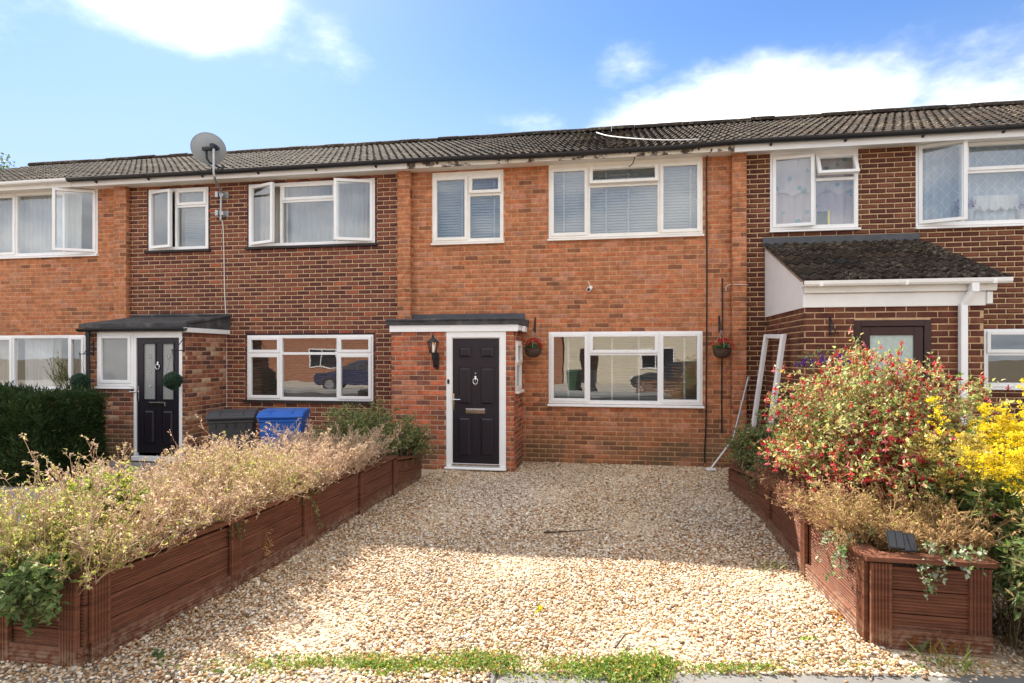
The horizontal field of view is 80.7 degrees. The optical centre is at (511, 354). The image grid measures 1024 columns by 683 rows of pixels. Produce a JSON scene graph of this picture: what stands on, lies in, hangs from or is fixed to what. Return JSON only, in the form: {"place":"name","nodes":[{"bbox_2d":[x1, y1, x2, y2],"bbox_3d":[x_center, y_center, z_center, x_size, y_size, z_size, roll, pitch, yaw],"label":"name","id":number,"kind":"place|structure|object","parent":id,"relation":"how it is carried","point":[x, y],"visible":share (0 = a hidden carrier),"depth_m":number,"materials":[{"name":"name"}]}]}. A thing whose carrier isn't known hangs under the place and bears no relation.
{"place":"outdoors","nodes":[
{"label":"outdoors","id":0,"kind":"place"},
{"bbox_2d":[0,461,187,534],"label":"path","id":1,"kind":"structure","parent":0,"point":[133,464],"depth_m":8.01,"materials":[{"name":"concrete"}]},
{"bbox_2d":[205,408,258,459],"bbox_3d":[-3.687,1.229,7.984,0.577,1.016,0.700,0,0,-18],"label":"wheelie bin","id":2,"kind":"object","parent":1,"relation":"on","point":[231,423],"visible":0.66,"depth_m":7.71,"materials":[{"name":"grey plastic"}]},
{"bbox_2d":[256,408,310,454],"bbox_3d":[-3.057,1.229,8.110,0.577,1.016,0.700,0,0,-10],"label":"wheelie bin","id":3,"kind":"object","parent":1,"relation":"on","point":[283,417],"visible":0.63,"depth_m":7.82,"materials":[{"name":"blue plastic"}]},
{"bbox_2d":[0,461,1023,682],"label":"gravel","id":4,"kind":"structure","parent":0,"point":[493,482],"depth_m":4.40,"materials":[{"name":"gravel"}]},
{"bbox_2d":[151,647,164,659],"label":"weed","id":5,"kind":"object","parent":4,"relation":"on","point":[157,654],"visible":0.96,"depth_m":3.46,"materials":[{"name":"green plant"}]},
{"bbox_2d":[147,600,224,645],"bbox_3d":[-2.331,1.677,3.889,0.575,0.120,0.717,0,0,10],"label":"dead plant","id":6,"kind":"object","parent":4,"relation":"on","point":[182,617],"visible":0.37,"depth_m":3.81,"materials":[{"name":"brown plant"}]},
{"bbox_2d":[174,590,240,631],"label":"dead plant","id":7,"kind":"object","parent":4,"relation":"on","point":[215,604],"visible":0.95,"depth_m":4.04,"materials":[{"name":"brown plant"}]},
{"bbox_2d":[187,466,876,671],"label":"leaves","id":8,"kind":"object","parent":4,"relation":"on","point":[862,670],"visible":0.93,"depth_m":4.91,"materials":[{"name":"brown plant"}]},
{"bbox_2d":[535,604,543,611],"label":"weed","id":9,"kind":"object","parent":4,"relation":"on","point":[539,609],"visible":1,"depth_m":4.08,"materials":[{"name":"yellow plant"}]},
{"bbox_2d":[141,641,958,682],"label":"grass","id":10,"kind":"structure","parent":4,"relation":"on","point":[650,666],"depth_m":3.31,"materials":[{"name":"green plant"}]},
{"bbox_2d":[544,529,597,532],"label":"twig","id":11,"kind":"object","parent":4,"relation":"on","point":[565,531],"visible":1,"depth_m":5.80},
{"bbox_2d":[705,445,728,470],"bbox_3d":[3.166,1.465,9.035,0.600,0.514,0.146,0,0,-19],"label":"mop","id":12,"kind":"object","parent":4,"relation":"on","point":[711,468],"visible":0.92,"depth_m":9.01},
{"bbox_2d":[751,334,786,428],"bbox_3d":[3.516,0.717,8.400,0.366,2.048,1.081,0,0,10],"label":"window frame","id":13,"kind":"object","parent":4,"relation":"on","point":[781,351],"visible":0.49,"depth_m":8.72,"materials":[{"name":"white plastic"}]},
{"bbox_2d":[752,558,786,571],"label":"weed","id":14,"kind":"object","parent":4,"relation":"on","point":[765,564],"visible":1,"depth_m":4.88,"materials":[{"name":"green plant"}]},
{"bbox_2d":[800,636,816,640],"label":"weed","id":15,"kind":"object","parent":4,"relation":"on","point":[808,638],"visible":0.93,"depth_m":3.64,"materials":[{"name":"green plant"}]},
{"bbox_2d":[826,608,844,620],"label":"dead plant","id":16,"kind":"object","parent":4,"relation":"on","point":[837,613],"visible":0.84,"depth_m":3.98,"materials":[{"name":"orange plant"}]},
{"bbox_2d":[909,636,995,675],"bbox_3d":[2.416,1.650,3.360,0.371,0.163,0.335,0,0,-19],"label":"weed","id":17,"kind":"object","parent":4,"relation":"on","point":[966,665],"visible":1,"depth_m":3.33,"materials":[{"name":"green plant"}]},
{"bbox_2d":[956,425,1023,610],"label":"goldenrod","id":18,"kind":"object","parent":4,"relation":"on","point":[1006,472],"visible":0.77,"depth_m":3.78,"materials":[{"name":"yellow plant"}]},
{"bbox_2d":[0,462,1023,682],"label":"driveway","id":19,"kind":"structure","parent":0,"point":[997,657],"depth_m":4.06,"materials":[{"name":"gravel"}]},
{"bbox_2d":[0,454,424,667],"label":"planter","id":20,"kind":"object","parent":19,"relation":"on","point":[108,614],"visible":0.68,"depth_m":4.04,"materials":[{"name":"wood"}]},
{"bbox_2d":[0,518,102,636],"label":"ivy","id":21,"kind":"object","parent":20,"relation":"on","point":[16,587],"visible":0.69,"depth_m":3.24,"materials":[{"name":"green plant"}]},
{"bbox_2d":[0,460,175,563],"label":"leafy shrub","id":22,"kind":"object","parent":20,"relation":"on","point":[72,485],"visible":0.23,"depth_m":3.91,"materials":[{"name":"green plant"}]},
{"bbox_2d":[0,433,250,593],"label":"dried shrub","id":23,"kind":"object","parent":20,"relation":"on","point":[153,530],"visible":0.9,"depth_m":3.50,"materials":[{"name":"beige plant"}]},
{"bbox_2d":[55,426,347,539],"bbox_3d":[-2.380,0.938,4.952,2.107,0.805,1.904,0,0,10],"label":"dried shrub","id":24,"kind":"object","parent":20,"relation":"on","point":[264,483],"visible":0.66,"depth_m":4.76,"materials":[{"name":"beige plant"}]},
{"bbox_2d":[227,522,245,539],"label":"ivy","id":25,"kind":"object","parent":20,"relation":"attached to","point":[237,528],"visible":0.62,"depth_m":4.44,"materials":[{"name":"green plant"}]},
{"bbox_2d":[259,529,273,556],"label":"dead plant","id":26,"kind":"object","parent":20,"relation":"in","point":[267,546],"visible":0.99,"depth_m":4.85,"materials":[{"name":"brown plant"}]},
{"bbox_2d":[255,473,321,528],"bbox_3d":[-1.972,1.337,5.303,0.288,0.536,0.718,0,0,31],"label":"ivy","id":27,"kind":"object","parent":20,"relation":"attached to","point":[314,502],"visible":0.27,"depth_m":5.50,"materials":[{"name":"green plant"}]},
{"bbox_2d":[184,414,403,496],"bbox_3d":[-2.197,0.965,6.261,1.765,0.776,2.243,0,0,10],"label":"dried shrub","id":28,"kind":"object","parent":20,"relation":"on","point":[360,454],"visible":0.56,"depth_m":6.16,"materials":[{"name":"beige plant"}]},
{"bbox_2d":[312,397,424,464],"bbox_3d":[-1.886,0.958,7.664,1.301,0.846,1.973,0,0,10],"label":"shrub","id":29,"kind":"object","parent":20,"relation":"on","point":[372,419],"visible":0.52,"depth_m":7.52,"materials":[{"name":"green plant"}]},
{"bbox_2d":[381,412,437,466],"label":"shrub","id":30,"kind":"object","parent":20,"relation":"on","point":[415,446],"visible":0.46,"depth_m":8.13,"materials":[{"name":"green plant"}]},
{"bbox_2d":[614,633,625,648],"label":"twig","id":31,"kind":"object","parent":19,"relation":"on","point":[618,643],"visible":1,"depth_m":3.56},
{"bbox_2d":[725,461,999,658],"bbox_3d":[2.785,1.535,5.637,0.780,0.697,4.316,0,0,10],"label":"planter","id":32,"kind":"object","parent":19,"relation":"on","point":[877,598],"visible":0.66,"depth_m":3.58,"materials":[{"name":"wood"}]},
{"bbox_2d":[745,467,758,497],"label":"ivy","id":33,"kind":"object","parent":32,"relation":"attached to","point":[752,484],"visible":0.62,"depth_m":6.42,"materials":[{"name":"green plant"}]},
{"bbox_2d":[721,409,792,480],"bbox_3d":[3.004,1.044,7.192,1.001,0.795,1.825,0,0,10],"label":"valerian","id":34,"kind":"object","parent":32,"relation":"on","point":[742,451],"visible":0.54,"depth_m":7.09,"materials":[{"name":"green plant"}]},
{"bbox_2d":[742,451,889,528],"bbox_3d":[2.571,1.122,5.219,0.920,0.449,1.942,0,0,10],"label":"dried shrub","id":35,"kind":"object","parent":32,"relation":"on","point":[785,484],"visible":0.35,"depth_m":5.10,"materials":[{"name":"brown plant"}]},
{"bbox_2d":[794,347,871,389],"bbox_3d":[3.332,0.623,6.212,0.827,1.430,0.238,0,0,10],"label":"clematis","id":36,"kind":"object","parent":32,"relation":"on","point":[804,360],"visible":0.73,"depth_m":6.25,"materials":[{"name":"purple plant"}]},
{"bbox_2d":[747,326,1015,506],"bbox_3d":[3.120,0.538,5.238,2.007,1.566,2.786,0,0,10],"label":"fuchsia","id":37,"kind":"object","parent":32,"relation":"on","point":[844,436],"visible":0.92,"depth_m":4.73,"materials":[{"name":"green plant"}]},
{"bbox_2d":[886,530,905,549],"bbox_3d":[2.315,1.115,3.636,0.090,0.096,0.065,0,0,18],"label":"solar panel","id":38,"kind":"object","parent":32,"relation":"on","point":[895,539],"visible":1,"depth_m":3.63,"materials":[{"name":"black plastic"}]},
{"bbox_2d":[815,524,992,599],"bbox_3d":[2.358,1.290,3.710,0.959,0.446,0.470,0,0,44],"label":"ivy","id":39,"kind":"object","parent":32,"relation":"on","point":[843,549],"visible":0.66,"depth_m":3.54,"materials":[{"name":"green plant"}]},
{"bbox_2d":[785,467,1023,568],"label":"dried shrub","id":40,"kind":"object","parent":32,"relation":"on","point":[869,510],"visible":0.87,"depth_m":3.87,"materials":[{"name":"brown plant"}]},
{"bbox_2d":[902,533,918,551],"bbox_3d":[2.383,1.129,3.624,0.090,0.096,0.065,0,0,4],"label":"solar panel","id":41,"kind":"object","parent":32,"relation":"on","point":[910,543],"visible":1,"depth_m":3.61,"materials":[{"name":"black plastic"}]},
{"bbox_2d":[899,424,1017,526],"bbox_3d":[3.134,1.018,4.217,0.795,1.040,0.673,0,0,-34],"label":"goldenrod","id":42,"kind":"object","parent":32,"relation":"on","point":[958,453],"visible":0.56,"depth_m":4.09,"materials":[{"name":"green plant"}]},
{"bbox_2d":[913,463,1023,581],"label":"leafy bush","id":43,"kind":"object","parent":32,"relation":"on","point":[993,511],"visible":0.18,"depth_m":3.89,"materials":[{"name":"green plant"}]},
{"bbox_2d":[926,378,1023,536],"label":"goldenrod","id":44,"kind":"object","parent":32,"relation":"in","point":[1011,426],"visible":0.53,"depth_m":4.10,"materials":[{"name":"yellow plant"}]},
{"bbox_2d":[1015,489,1023,554],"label":"goldenrod","id":45,"kind":"object","parent":32,"relation":"in","point":[1022,545],"visible":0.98,"depth_m":3.47,"materials":[{"name":"yellow plant"}]},
{"bbox_2d":[913,630,963,654],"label":"weed","id":46,"kind":"object","parent":19,"relation":"on","point":[935,646],"visible":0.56,"depth_m":3.48,"materials":[{"name":"brown plant"}]},
{"bbox_2d":[0,668,1023,682],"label":"pavement","id":47,"kind":"structure","parent":0,"point":[767,678],"depth_m":3.21,"materials":[{"name":"concrete"}]},
{"bbox_2d":[986,505,1023,655],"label":"leafy bush","id":48,"kind":"object","parent":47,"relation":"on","point":[1009,572],"visible":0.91,"depth_m":3.54,"materials":[{"name":"green plant"}]},
{"bbox_2d":[0,0,1023,168],"label":"sky","id":49,"kind":"structure","parent":0,"point":[80,79],"materials":[{"name":"blue"}]},
{"bbox_2d":[139,452,1003,501],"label":"ground","id":50,"kind":"structure","parent":0,"point":[151,454],"depth_m":10.70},
{"bbox_2d":[0,152,14,169],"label":"tree","id":51,"kind":"object","parent":50,"relation":"on","point":[3,160],"visible":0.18,"depth_m":32.58,"materials":[{"name":"green plant"}]},
{"bbox_2d":[0,352,113,486],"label":"conifer hedge","id":52,"kind":"object","parent":50,"relation":"on","point":[51,424],"visible":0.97,"depth_m":8.14,"materials":[{"name":"green plant"}]},
{"bbox_2d":[0,150,235,399],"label":"terraced house","id":53,"kind":"structure","parent":50,"relation":"on","point":[64,294],"depth_m":11.30,"materials":[{"name":"orange brick"}]},
{"bbox_2d":[0,339,17,385],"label":"curtain","id":54,"kind":"object","parent":53,"relation":"hanging from","point":[4,359],"visible":0.44,"depth_m":11.69,"materials":[{"name":"fabric"}]},
{"bbox_2d":[25,338,52,385],"bbox_3d":[-9.067,0.188,11.553,0.655,1.116,0.050,0,0,10],"label":"curtain","id":55,"kind":"object","parent":53,"relation":"hanging from","point":[38,351],"visible":0.7,"depth_m":11.55,"materials":[{"name":"fabric"}]},
{"bbox_2d":[0,194,81,252],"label":"curtain","id":56,"kind":"object","parent":53,"relation":"hanging from","point":[35,224],"visible":0.63,"depth_m":11.55,"materials":[{"name":"fabric"}]},
{"bbox_2d":[0,335,85,391],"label":"window","id":57,"kind":"structure","parent":53,"relation":"in","point":[12,339],"depth_m":11.32,"materials":[{"name":"white plastic"}]},
{"bbox_2d":[0,187,98,258],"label":"window","id":58,"kind":"structure","parent":53,"relation":"in","point":[15,254],"depth_m":11.26,"materials":[{"name":"white plastic"}]},
{"bbox_2d":[53,338,61,385],"bbox_3d":[-8.694,0.188,11.529,0.198,1.116,0.067,0,0,10],"label":"curtain","id":59,"kind":"object","parent":53,"relation":"hanging from","point":[57,344],"visible":0.52,"depth_m":11.53,"materials":[{"name":"fabric"}]},
{"bbox_2d":[65,136,457,463],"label":"terraced house","id":60,"kind":"structure","parent":50,"relation":"on","point":[340,289],"depth_m":10.45,"materials":[{"name":"brown brick"}]},
{"bbox_2d":[79,341,93,355],"bbox_3d":[-6.931,-0.109,9.816,0.022,0.245,0.276,0,0,10],"label":"wall bracket","id":61,"kind":"object","parent":60,"relation":"attached to","point":[87,348],"depth_m":9.92,"materials":[{"name":"black metal"}]},
{"bbox_2d":[69,356,90,388],"bbox_3d":[-6.949,0.295,9.698,0.300,0.585,0.298,0,0,10],"label":"topiary ball","id":62,"kind":"object","parent":61,"relation":"hanging from","point":[82,379],"visible":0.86,"depth_m":9.62,"materials":[{"name":"green plant"}]},
{"bbox_2d":[94,332,133,388],"bbox_3d":[-6.502,0.090,9.885,0.720,0.921,0.115,0,0,10],"label":"window","id":63,"kind":"structure","parent":60,"relation":"in","point":[115,350],"depth_m":9.88,"materials":[{"name":"white plastic"}]},
{"bbox_2d":[129,332,182,461],"bbox_3d":[-5.749,0.673,9.758,0.943,2.087,0.120,0,0,10],"label":"door","id":64,"kind":"structure","parent":60,"relation":"in","point":[157,408],"depth_m":9.76,"materials":[{"name":"black plastic"}]},
{"bbox_2d":[144,185,210,252],"bbox_3d":[-6.028,-2.441,10.833,1.313,1.184,0.195,0,0,10],"label":"window","id":65,"kind":"structure","parent":60,"relation":"in","point":[168,248],"depth_m":10.83,"materials":[{"name":"white plastic"}]},
{"bbox_2d":[171,337,184,351],"bbox_3d":[-5.287,-0.165,9.535,0.022,0.245,0.276,0,0,10],"label":"wall bracket","id":66,"kind":"object","parent":60,"relation":"attached to","point":[183,340],"depth_m":9.66,"materials":[{"name":"black metal"}]},
{"bbox_2d":[161,352,183,390],"bbox_3d":[-5.311,0.256,9.418,0.294,0.618,0.307,0,0,10],"label":"topiary ball","id":67,"kind":"object","parent":66,"relation":"hanging from","point":[172,380],"visible":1,"depth_m":9.34,"materials":[{"name":"green plant"}]},
{"bbox_2d":[180,193,185,246],"bbox_3d":[-6.068,-2.449,11.080,0.172,1.069,0.067,0,0,10],"label":"curtain","id":68,"kind":"object","parent":60,"relation":"hanging from","point":[182,226],"visible":0.52,"depth_m":11.08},
{"bbox_2d":[184,192,204,246],"bbox_3d":[-5.700,-2.449,10.939,0.540,1.049,0.045,0,0,10],"label":"venetian blind","id":69,"kind":"object","parent":60,"relation":"attached to","point":[196,226],"visible":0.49,"depth_m":10.95,"materials":[{"name":"plastic"}]},
{"bbox_2d":[190,132,228,219],"bbox_3d":[-5.247,-3.099,10.457,0.599,1.436,0.546,0,0,10],"label":"satellite dish","id":70,"kind":"object","parent":60,"relation":"attached to","point":[207,148],"visible":0.99,"depth_m":10.39,"materials":[{"name":"grey metal"}]},
{"bbox_2d":[222,221,226,406],"bbox_3d":[-5.115,-0.747,10.696,0.113,3.357,0.022,0,0,1],"label":"cable","id":71,"kind":"object","parent":60,"relation":"attached to","point":[224,298],"visible":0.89,"depth_m":10.69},
{"bbox_2d":[260,187,287,242],"bbox_3d":[-4.271,-2.453,10.813,0.570,1.204,0.075,0,0,10],"label":"curtain","id":72,"kind":"object","parent":60,"relation":"hanging from","point":[264,213],"visible":0.48,"depth_m":10.83,"materials":[{"name":"fabric"}]},
{"bbox_2d":[243,333,375,403],"bbox_3d":[-3.517,0.229,10.445,2.460,1.210,0.115,0,0,10],"label":"window","id":73,"kind":"structure","parent":60,"relation":"in","point":[279,353],"depth_m":10.43,"materials":[{"name":"white plastic"}]},
{"bbox_2d":[253,338,367,396],"bbox_3d":[-3.494,0.221,10.552,2.290,1.075,0.045,0,0,10],"label":"venetian blind","id":74,"kind":"object","parent":60,"relation":"attached to","point":[321,384],"visible":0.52,"depth_m":10.55,"materials":[{"name":"plastic"}]},
{"bbox_2d":[244,177,377,249],"bbox_3d":[-3.506,-2.445,10.345,2.457,1.179,0.307,0,0,10],"label":"window","id":75,"kind":"structure","parent":60,"relation":"in","point":[340,241],"depth_m":10.38,"materials":[{"name":"white plastic"}]},
{"bbox_2d":[291,183,360,242],"bbox_3d":[-3.306,-2.453,10.711,1.367,1.204,0.047,0,0,10],"label":"curtain","id":76,"kind":"object","parent":60,"relation":"hanging from","point":[312,222],"visible":0.65,"depth_m":10.72,"materials":[{"name":"fabric"}]},
{"bbox_2d":[361,183,369,237],"bbox_3d":[-2.485,-2.453,10.507,0.320,1.204,0.075,0,0,10],"label":"curtain","id":77,"kind":"object","parent":60,"relation":"hanging from","point":[365,210],"visible":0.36,"depth_m":10.52,"materials":[{"name":"fabric"}]},
{"bbox_2d":[385,120,746,471],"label":"terraced house","id":78,"kind":"structure","parent":50,"relation":"on","point":[475,306],"depth_m":9.55,"materials":[{"name":"brick"}]},
{"bbox_2d":[427,334,438,369],"bbox_3d":[-1.165,-0.058,9.020,0.178,0.564,0.247,0,0,33],"label":"wall lantern","id":79,"kind":"object","parent":78,"relation":"attached to","point":[435,357],"depth_m":9.01,"materials":[{"name":"black metal"}]},
{"bbox_2d":[431,170,504,245],"bbox_3d":[-0.732,-2.431,9.963,1.242,1.208,0.115,0,0,10],"label":"window","id":80,"kind":"structure","parent":78,"relation":"in","point":[468,177],"depth_m":9.95,"materials":[{"name":"plastic"}]},
{"bbox_2d":[438,179,499,237],"bbox_3d":[-0.716,-2.427,10.073,1.147,1.056,0.054,0,0,10],"label":"venetian blind","id":81,"kind":"object","parent":78,"relation":"attached to","point":[495,228],"visible":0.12,"depth_m":10.07,"materials":[{"name":"plastic"}]},
{"bbox_2d":[444,331,506,470],"bbox_3d":[-0.546,0.683,9.036,0.945,2.068,0.130,0,0,10],"label":"door","id":82,"kind":"structure","parent":78,"relation":"in","point":[475,368],"depth_m":9.04,"materials":[{"name":"black plastic"}]},
{"bbox_2d":[515,341,524,393],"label":"window","id":83,"kind":"structure","parent":78,"relation":"in","point":[518,344],"depth_m":9.40,"materials":[{"name":"plastic"}]},
{"bbox_2d":[533,317,535,331],"bbox_3d":[0.353,-0.490,9.636,0.022,0.245,0.276,0,0,10],"label":"wall bracket","id":84,"kind":"object","parent":78,"relation":"attached to","point":[534,328],"depth_m":9.76,"materials":[{"name":"black metal"}]},
{"bbox_2d":[522,332,543,356],"bbox_3d":[0.331,-0.170,9.516,0.349,0.418,0.293,0,0,10],"label":"hanging basket","id":85,"kind":"object","parent":84,"relation":"hanging from","point":[532,349],"visible":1,"depth_m":9.44,"materials":[{"name":"wicker"}]},
{"bbox_2d":[554,166,696,233],"bbox_3d":[1.791,-2.455,9.644,2.332,1.091,0.054,0,0,10],"label":"venetian blind","id":86,"kind":"object","parent":78,"relation":"attached to","point":[637,221],"visible":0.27,"depth_m":9.64,"materials":[{"name":"plastic"}]},
{"bbox_2d":[554,337,696,400],"bbox_3d":[1.793,0.204,9.654,2.332,1.091,0.054,0,0,10],"label":"venetian blind","id":87,"kind":"object","parent":78,"relation":"attached to","point":[639,370],"visible":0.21,"depth_m":9.61,"materials":[{"name":"plastic"}]},
{"bbox_2d":[547,157,703,240],"bbox_3d":[1.773,-2.469,9.520,2.427,1.263,0.144,0,0,10],"label":"window","id":88,"kind":"structure","parent":78,"relation":"in","point":[658,164],"depth_m":9.50,"materials":[{"name":"plastic"}]},
{"bbox_2d":[547,331,703,407],"bbox_3d":[1.775,0.225,9.535,2.427,1.193,0.115,0,0,10],"label":"window","id":89,"kind":"structure","parent":78,"relation":"in","point":[577,402],"depth_m":9.50,"materials":[{"name":"white plastic"}]},
{"bbox_2d":[596,132,698,140],"bbox_3d":[2.074,-3.814,10.396,0.373,1.149,3.031,0,0,-22],"label":"cable","id":90,"kind":"object","parent":78,"relation":"attached to","point":[651,139],"visible":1,"depth_m":9.46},
{"bbox_2d":[704,149,712,463],"bbox_3d":[2.986,-0.713,9.167,0.059,4.774,0.326,0,0,3],"label":"drainpipe","id":91,"kind":"object","parent":78,"relation":"attached to","point":[706,306],"visible":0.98,"depth_m":9.30,"materials":[{"name":"black plastic"}]},
{"bbox_2d":[718,316,722,330],"bbox_3d":[3.170,-0.486,9.155,0.022,0.245,0.276,0,0,10],"label":"wall bracket","id":92,"kind":"object","parent":78,"relation":"attached to","point":[719,325],"depth_m":9.28,"materials":[{"name":"black metal"}]},
{"bbox_2d":[710,331,733,358],"bbox_3d":[3.150,-0.161,9.038,0.347,0.427,0.285,0,0,10],"label":"hanging basket","id":93,"kind":"object","parent":92,"relation":"hanging from","point":[722,351],"visible":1,"depth_m":8.96,"materials":[{"name":"wicker"}]},
{"bbox_2d":[721,278,722,432],"bbox_3d":[3.234,0.008,9.274,0.034,2.386,0.019,0,0,10],"label":"cable","id":94,"kind":"object","parent":78,"relation":"attached to","point":[722,359],"visible":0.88,"depth_m":9.27,"materials":[{"name":"black plastic"}]},
{"bbox_2d":[732,376,748,440],"bbox_3d":[3.282,0.802,8.666,0.433,0.980,0.028,0,0,-35],"label":"pole","id":95,"kind":"object","parent":78,"relation":"attached to","point":[741,406],"visible":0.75,"depth_m":8.67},
{"bbox_2d":[705,100,1023,475],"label":"terraced house","id":96,"kind":"structure","parent":50,"relation":"on","point":[890,268],"depth_m":8.63,"materials":[{"name":"brown brick"}]},
{"bbox_2d":[776,190,851,224],"bbox_3d":[4.562,-2.459,9.213,1.177,1.119,0.050,0,0,10],"label":"curtain","id":97,"kind":"object","parent":96,"relation":"hanging from","point":[793,209],"visible":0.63,"depth_m":9.21,"materials":[{"name":"fabric"}]},
{"bbox_2d":[776,157,852,196],"bbox_3d":[4.555,-2.714,9.174,1.177,0.589,0.035,0,0,10],"label":"curtain","id":98,"kind":"object","parent":96,"relation":"hanging from","point":[792,177],"visible":0.77,"depth_m":9.18,"materials":[{"name":"fabric"}]},
{"bbox_2d":[769,149,860,232],"bbox_3d":[4.529,-2.473,9.007,1.272,1.231,0.227,0,0,10],"label":"window","id":99,"kind":"structure","parent":96,"relation":"in","point":[815,156],"depth_m":9.01,"materials":[{"name":"white plastic"}]},
{"bbox_2d":[817,210,829,224],"bbox_3d":[4.706,-2.055,9.107,0.180,0.252,0.020,0,0,10],"label":"toy board","id":100,"kind":"object","parent":96,"relation":"attached to","point":[823,217],"visible":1,"depth_m":9.10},
{"bbox_2d":[829,316,838,335],"bbox_3d":[3.814,-0.346,7.132,0.022,0.245,0.276,0,0,10],"label":"wall bracket","id":101,"kind":"object","parent":96,"relation":"attached to","point":[830,321],"depth_m":7.26,"materials":[{"name":"black metal"}]},
{"bbox_2d":[854,320,930,417],"bbox_3d":[4.519,0.651,7.180,0.837,2.133,0.072,0,0,10],"label":"door","id":102,"kind":"structure","parent":96,"relation":"in","point":[916,340],"depth_m":7.16,"materials":[{"name":"brown plastic"}]},
{"bbox_2d":[953,199,971,216],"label":"sill flowers","id":103,"kind":"object","parent":96,"relation":"on","point":[957,212],"visible":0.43,"depth_m":8.83,"materials":[{"name":"purple plant"}]},
{"bbox_2d":[914,140,1023,229],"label":"window","id":104,"kind":"structure","parent":96,"relation":"in","point":[964,169],"depth_m":8.68,"materials":[{"name":"white plastic"}]},
{"bbox_2d":[965,200,980,220],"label":"sill flowers","id":105,"kind":"object","parent":96,"relation":"on","point":[970,213],"visible":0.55,"depth_m":8.77,"materials":[{"name":"white plant"}]},
{"bbox_2d":[923,144,1023,221],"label":"curtain","id":106,"kind":"object","parent":96,"relation":"hanging from","point":[940,181],"visible":0.72,"depth_m":8.87,"materials":[{"name":"fabric"}]},
{"bbox_2d":[973,194,1018,211],"bbox_3d":[7.032,-2.202,8.761,0.575,0.244,0.034,0,0,10],"label":"lace","id":107,"kind":"object","parent":96,"relation":"hanging from","point":[996,202],"visible":1,"depth_m":8.76,"materials":[{"name":"fabric"}]},
{"bbox_2d":[983,329,1023,389],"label":"window","id":108,"kind":"structure","parent":96,"relation":"in","point":[988,351],"depth_m":8.62,"materials":[{"name":"white plastic"}]},
{"bbox_2d":[1014,197,1023,218],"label":"sill flowers","id":109,"kind":"object","parent":96,"relation":"on","point":[1020,213],"visible":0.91,"depth_m":8.68,"materials":[{"name":"white plant"}]}
]}

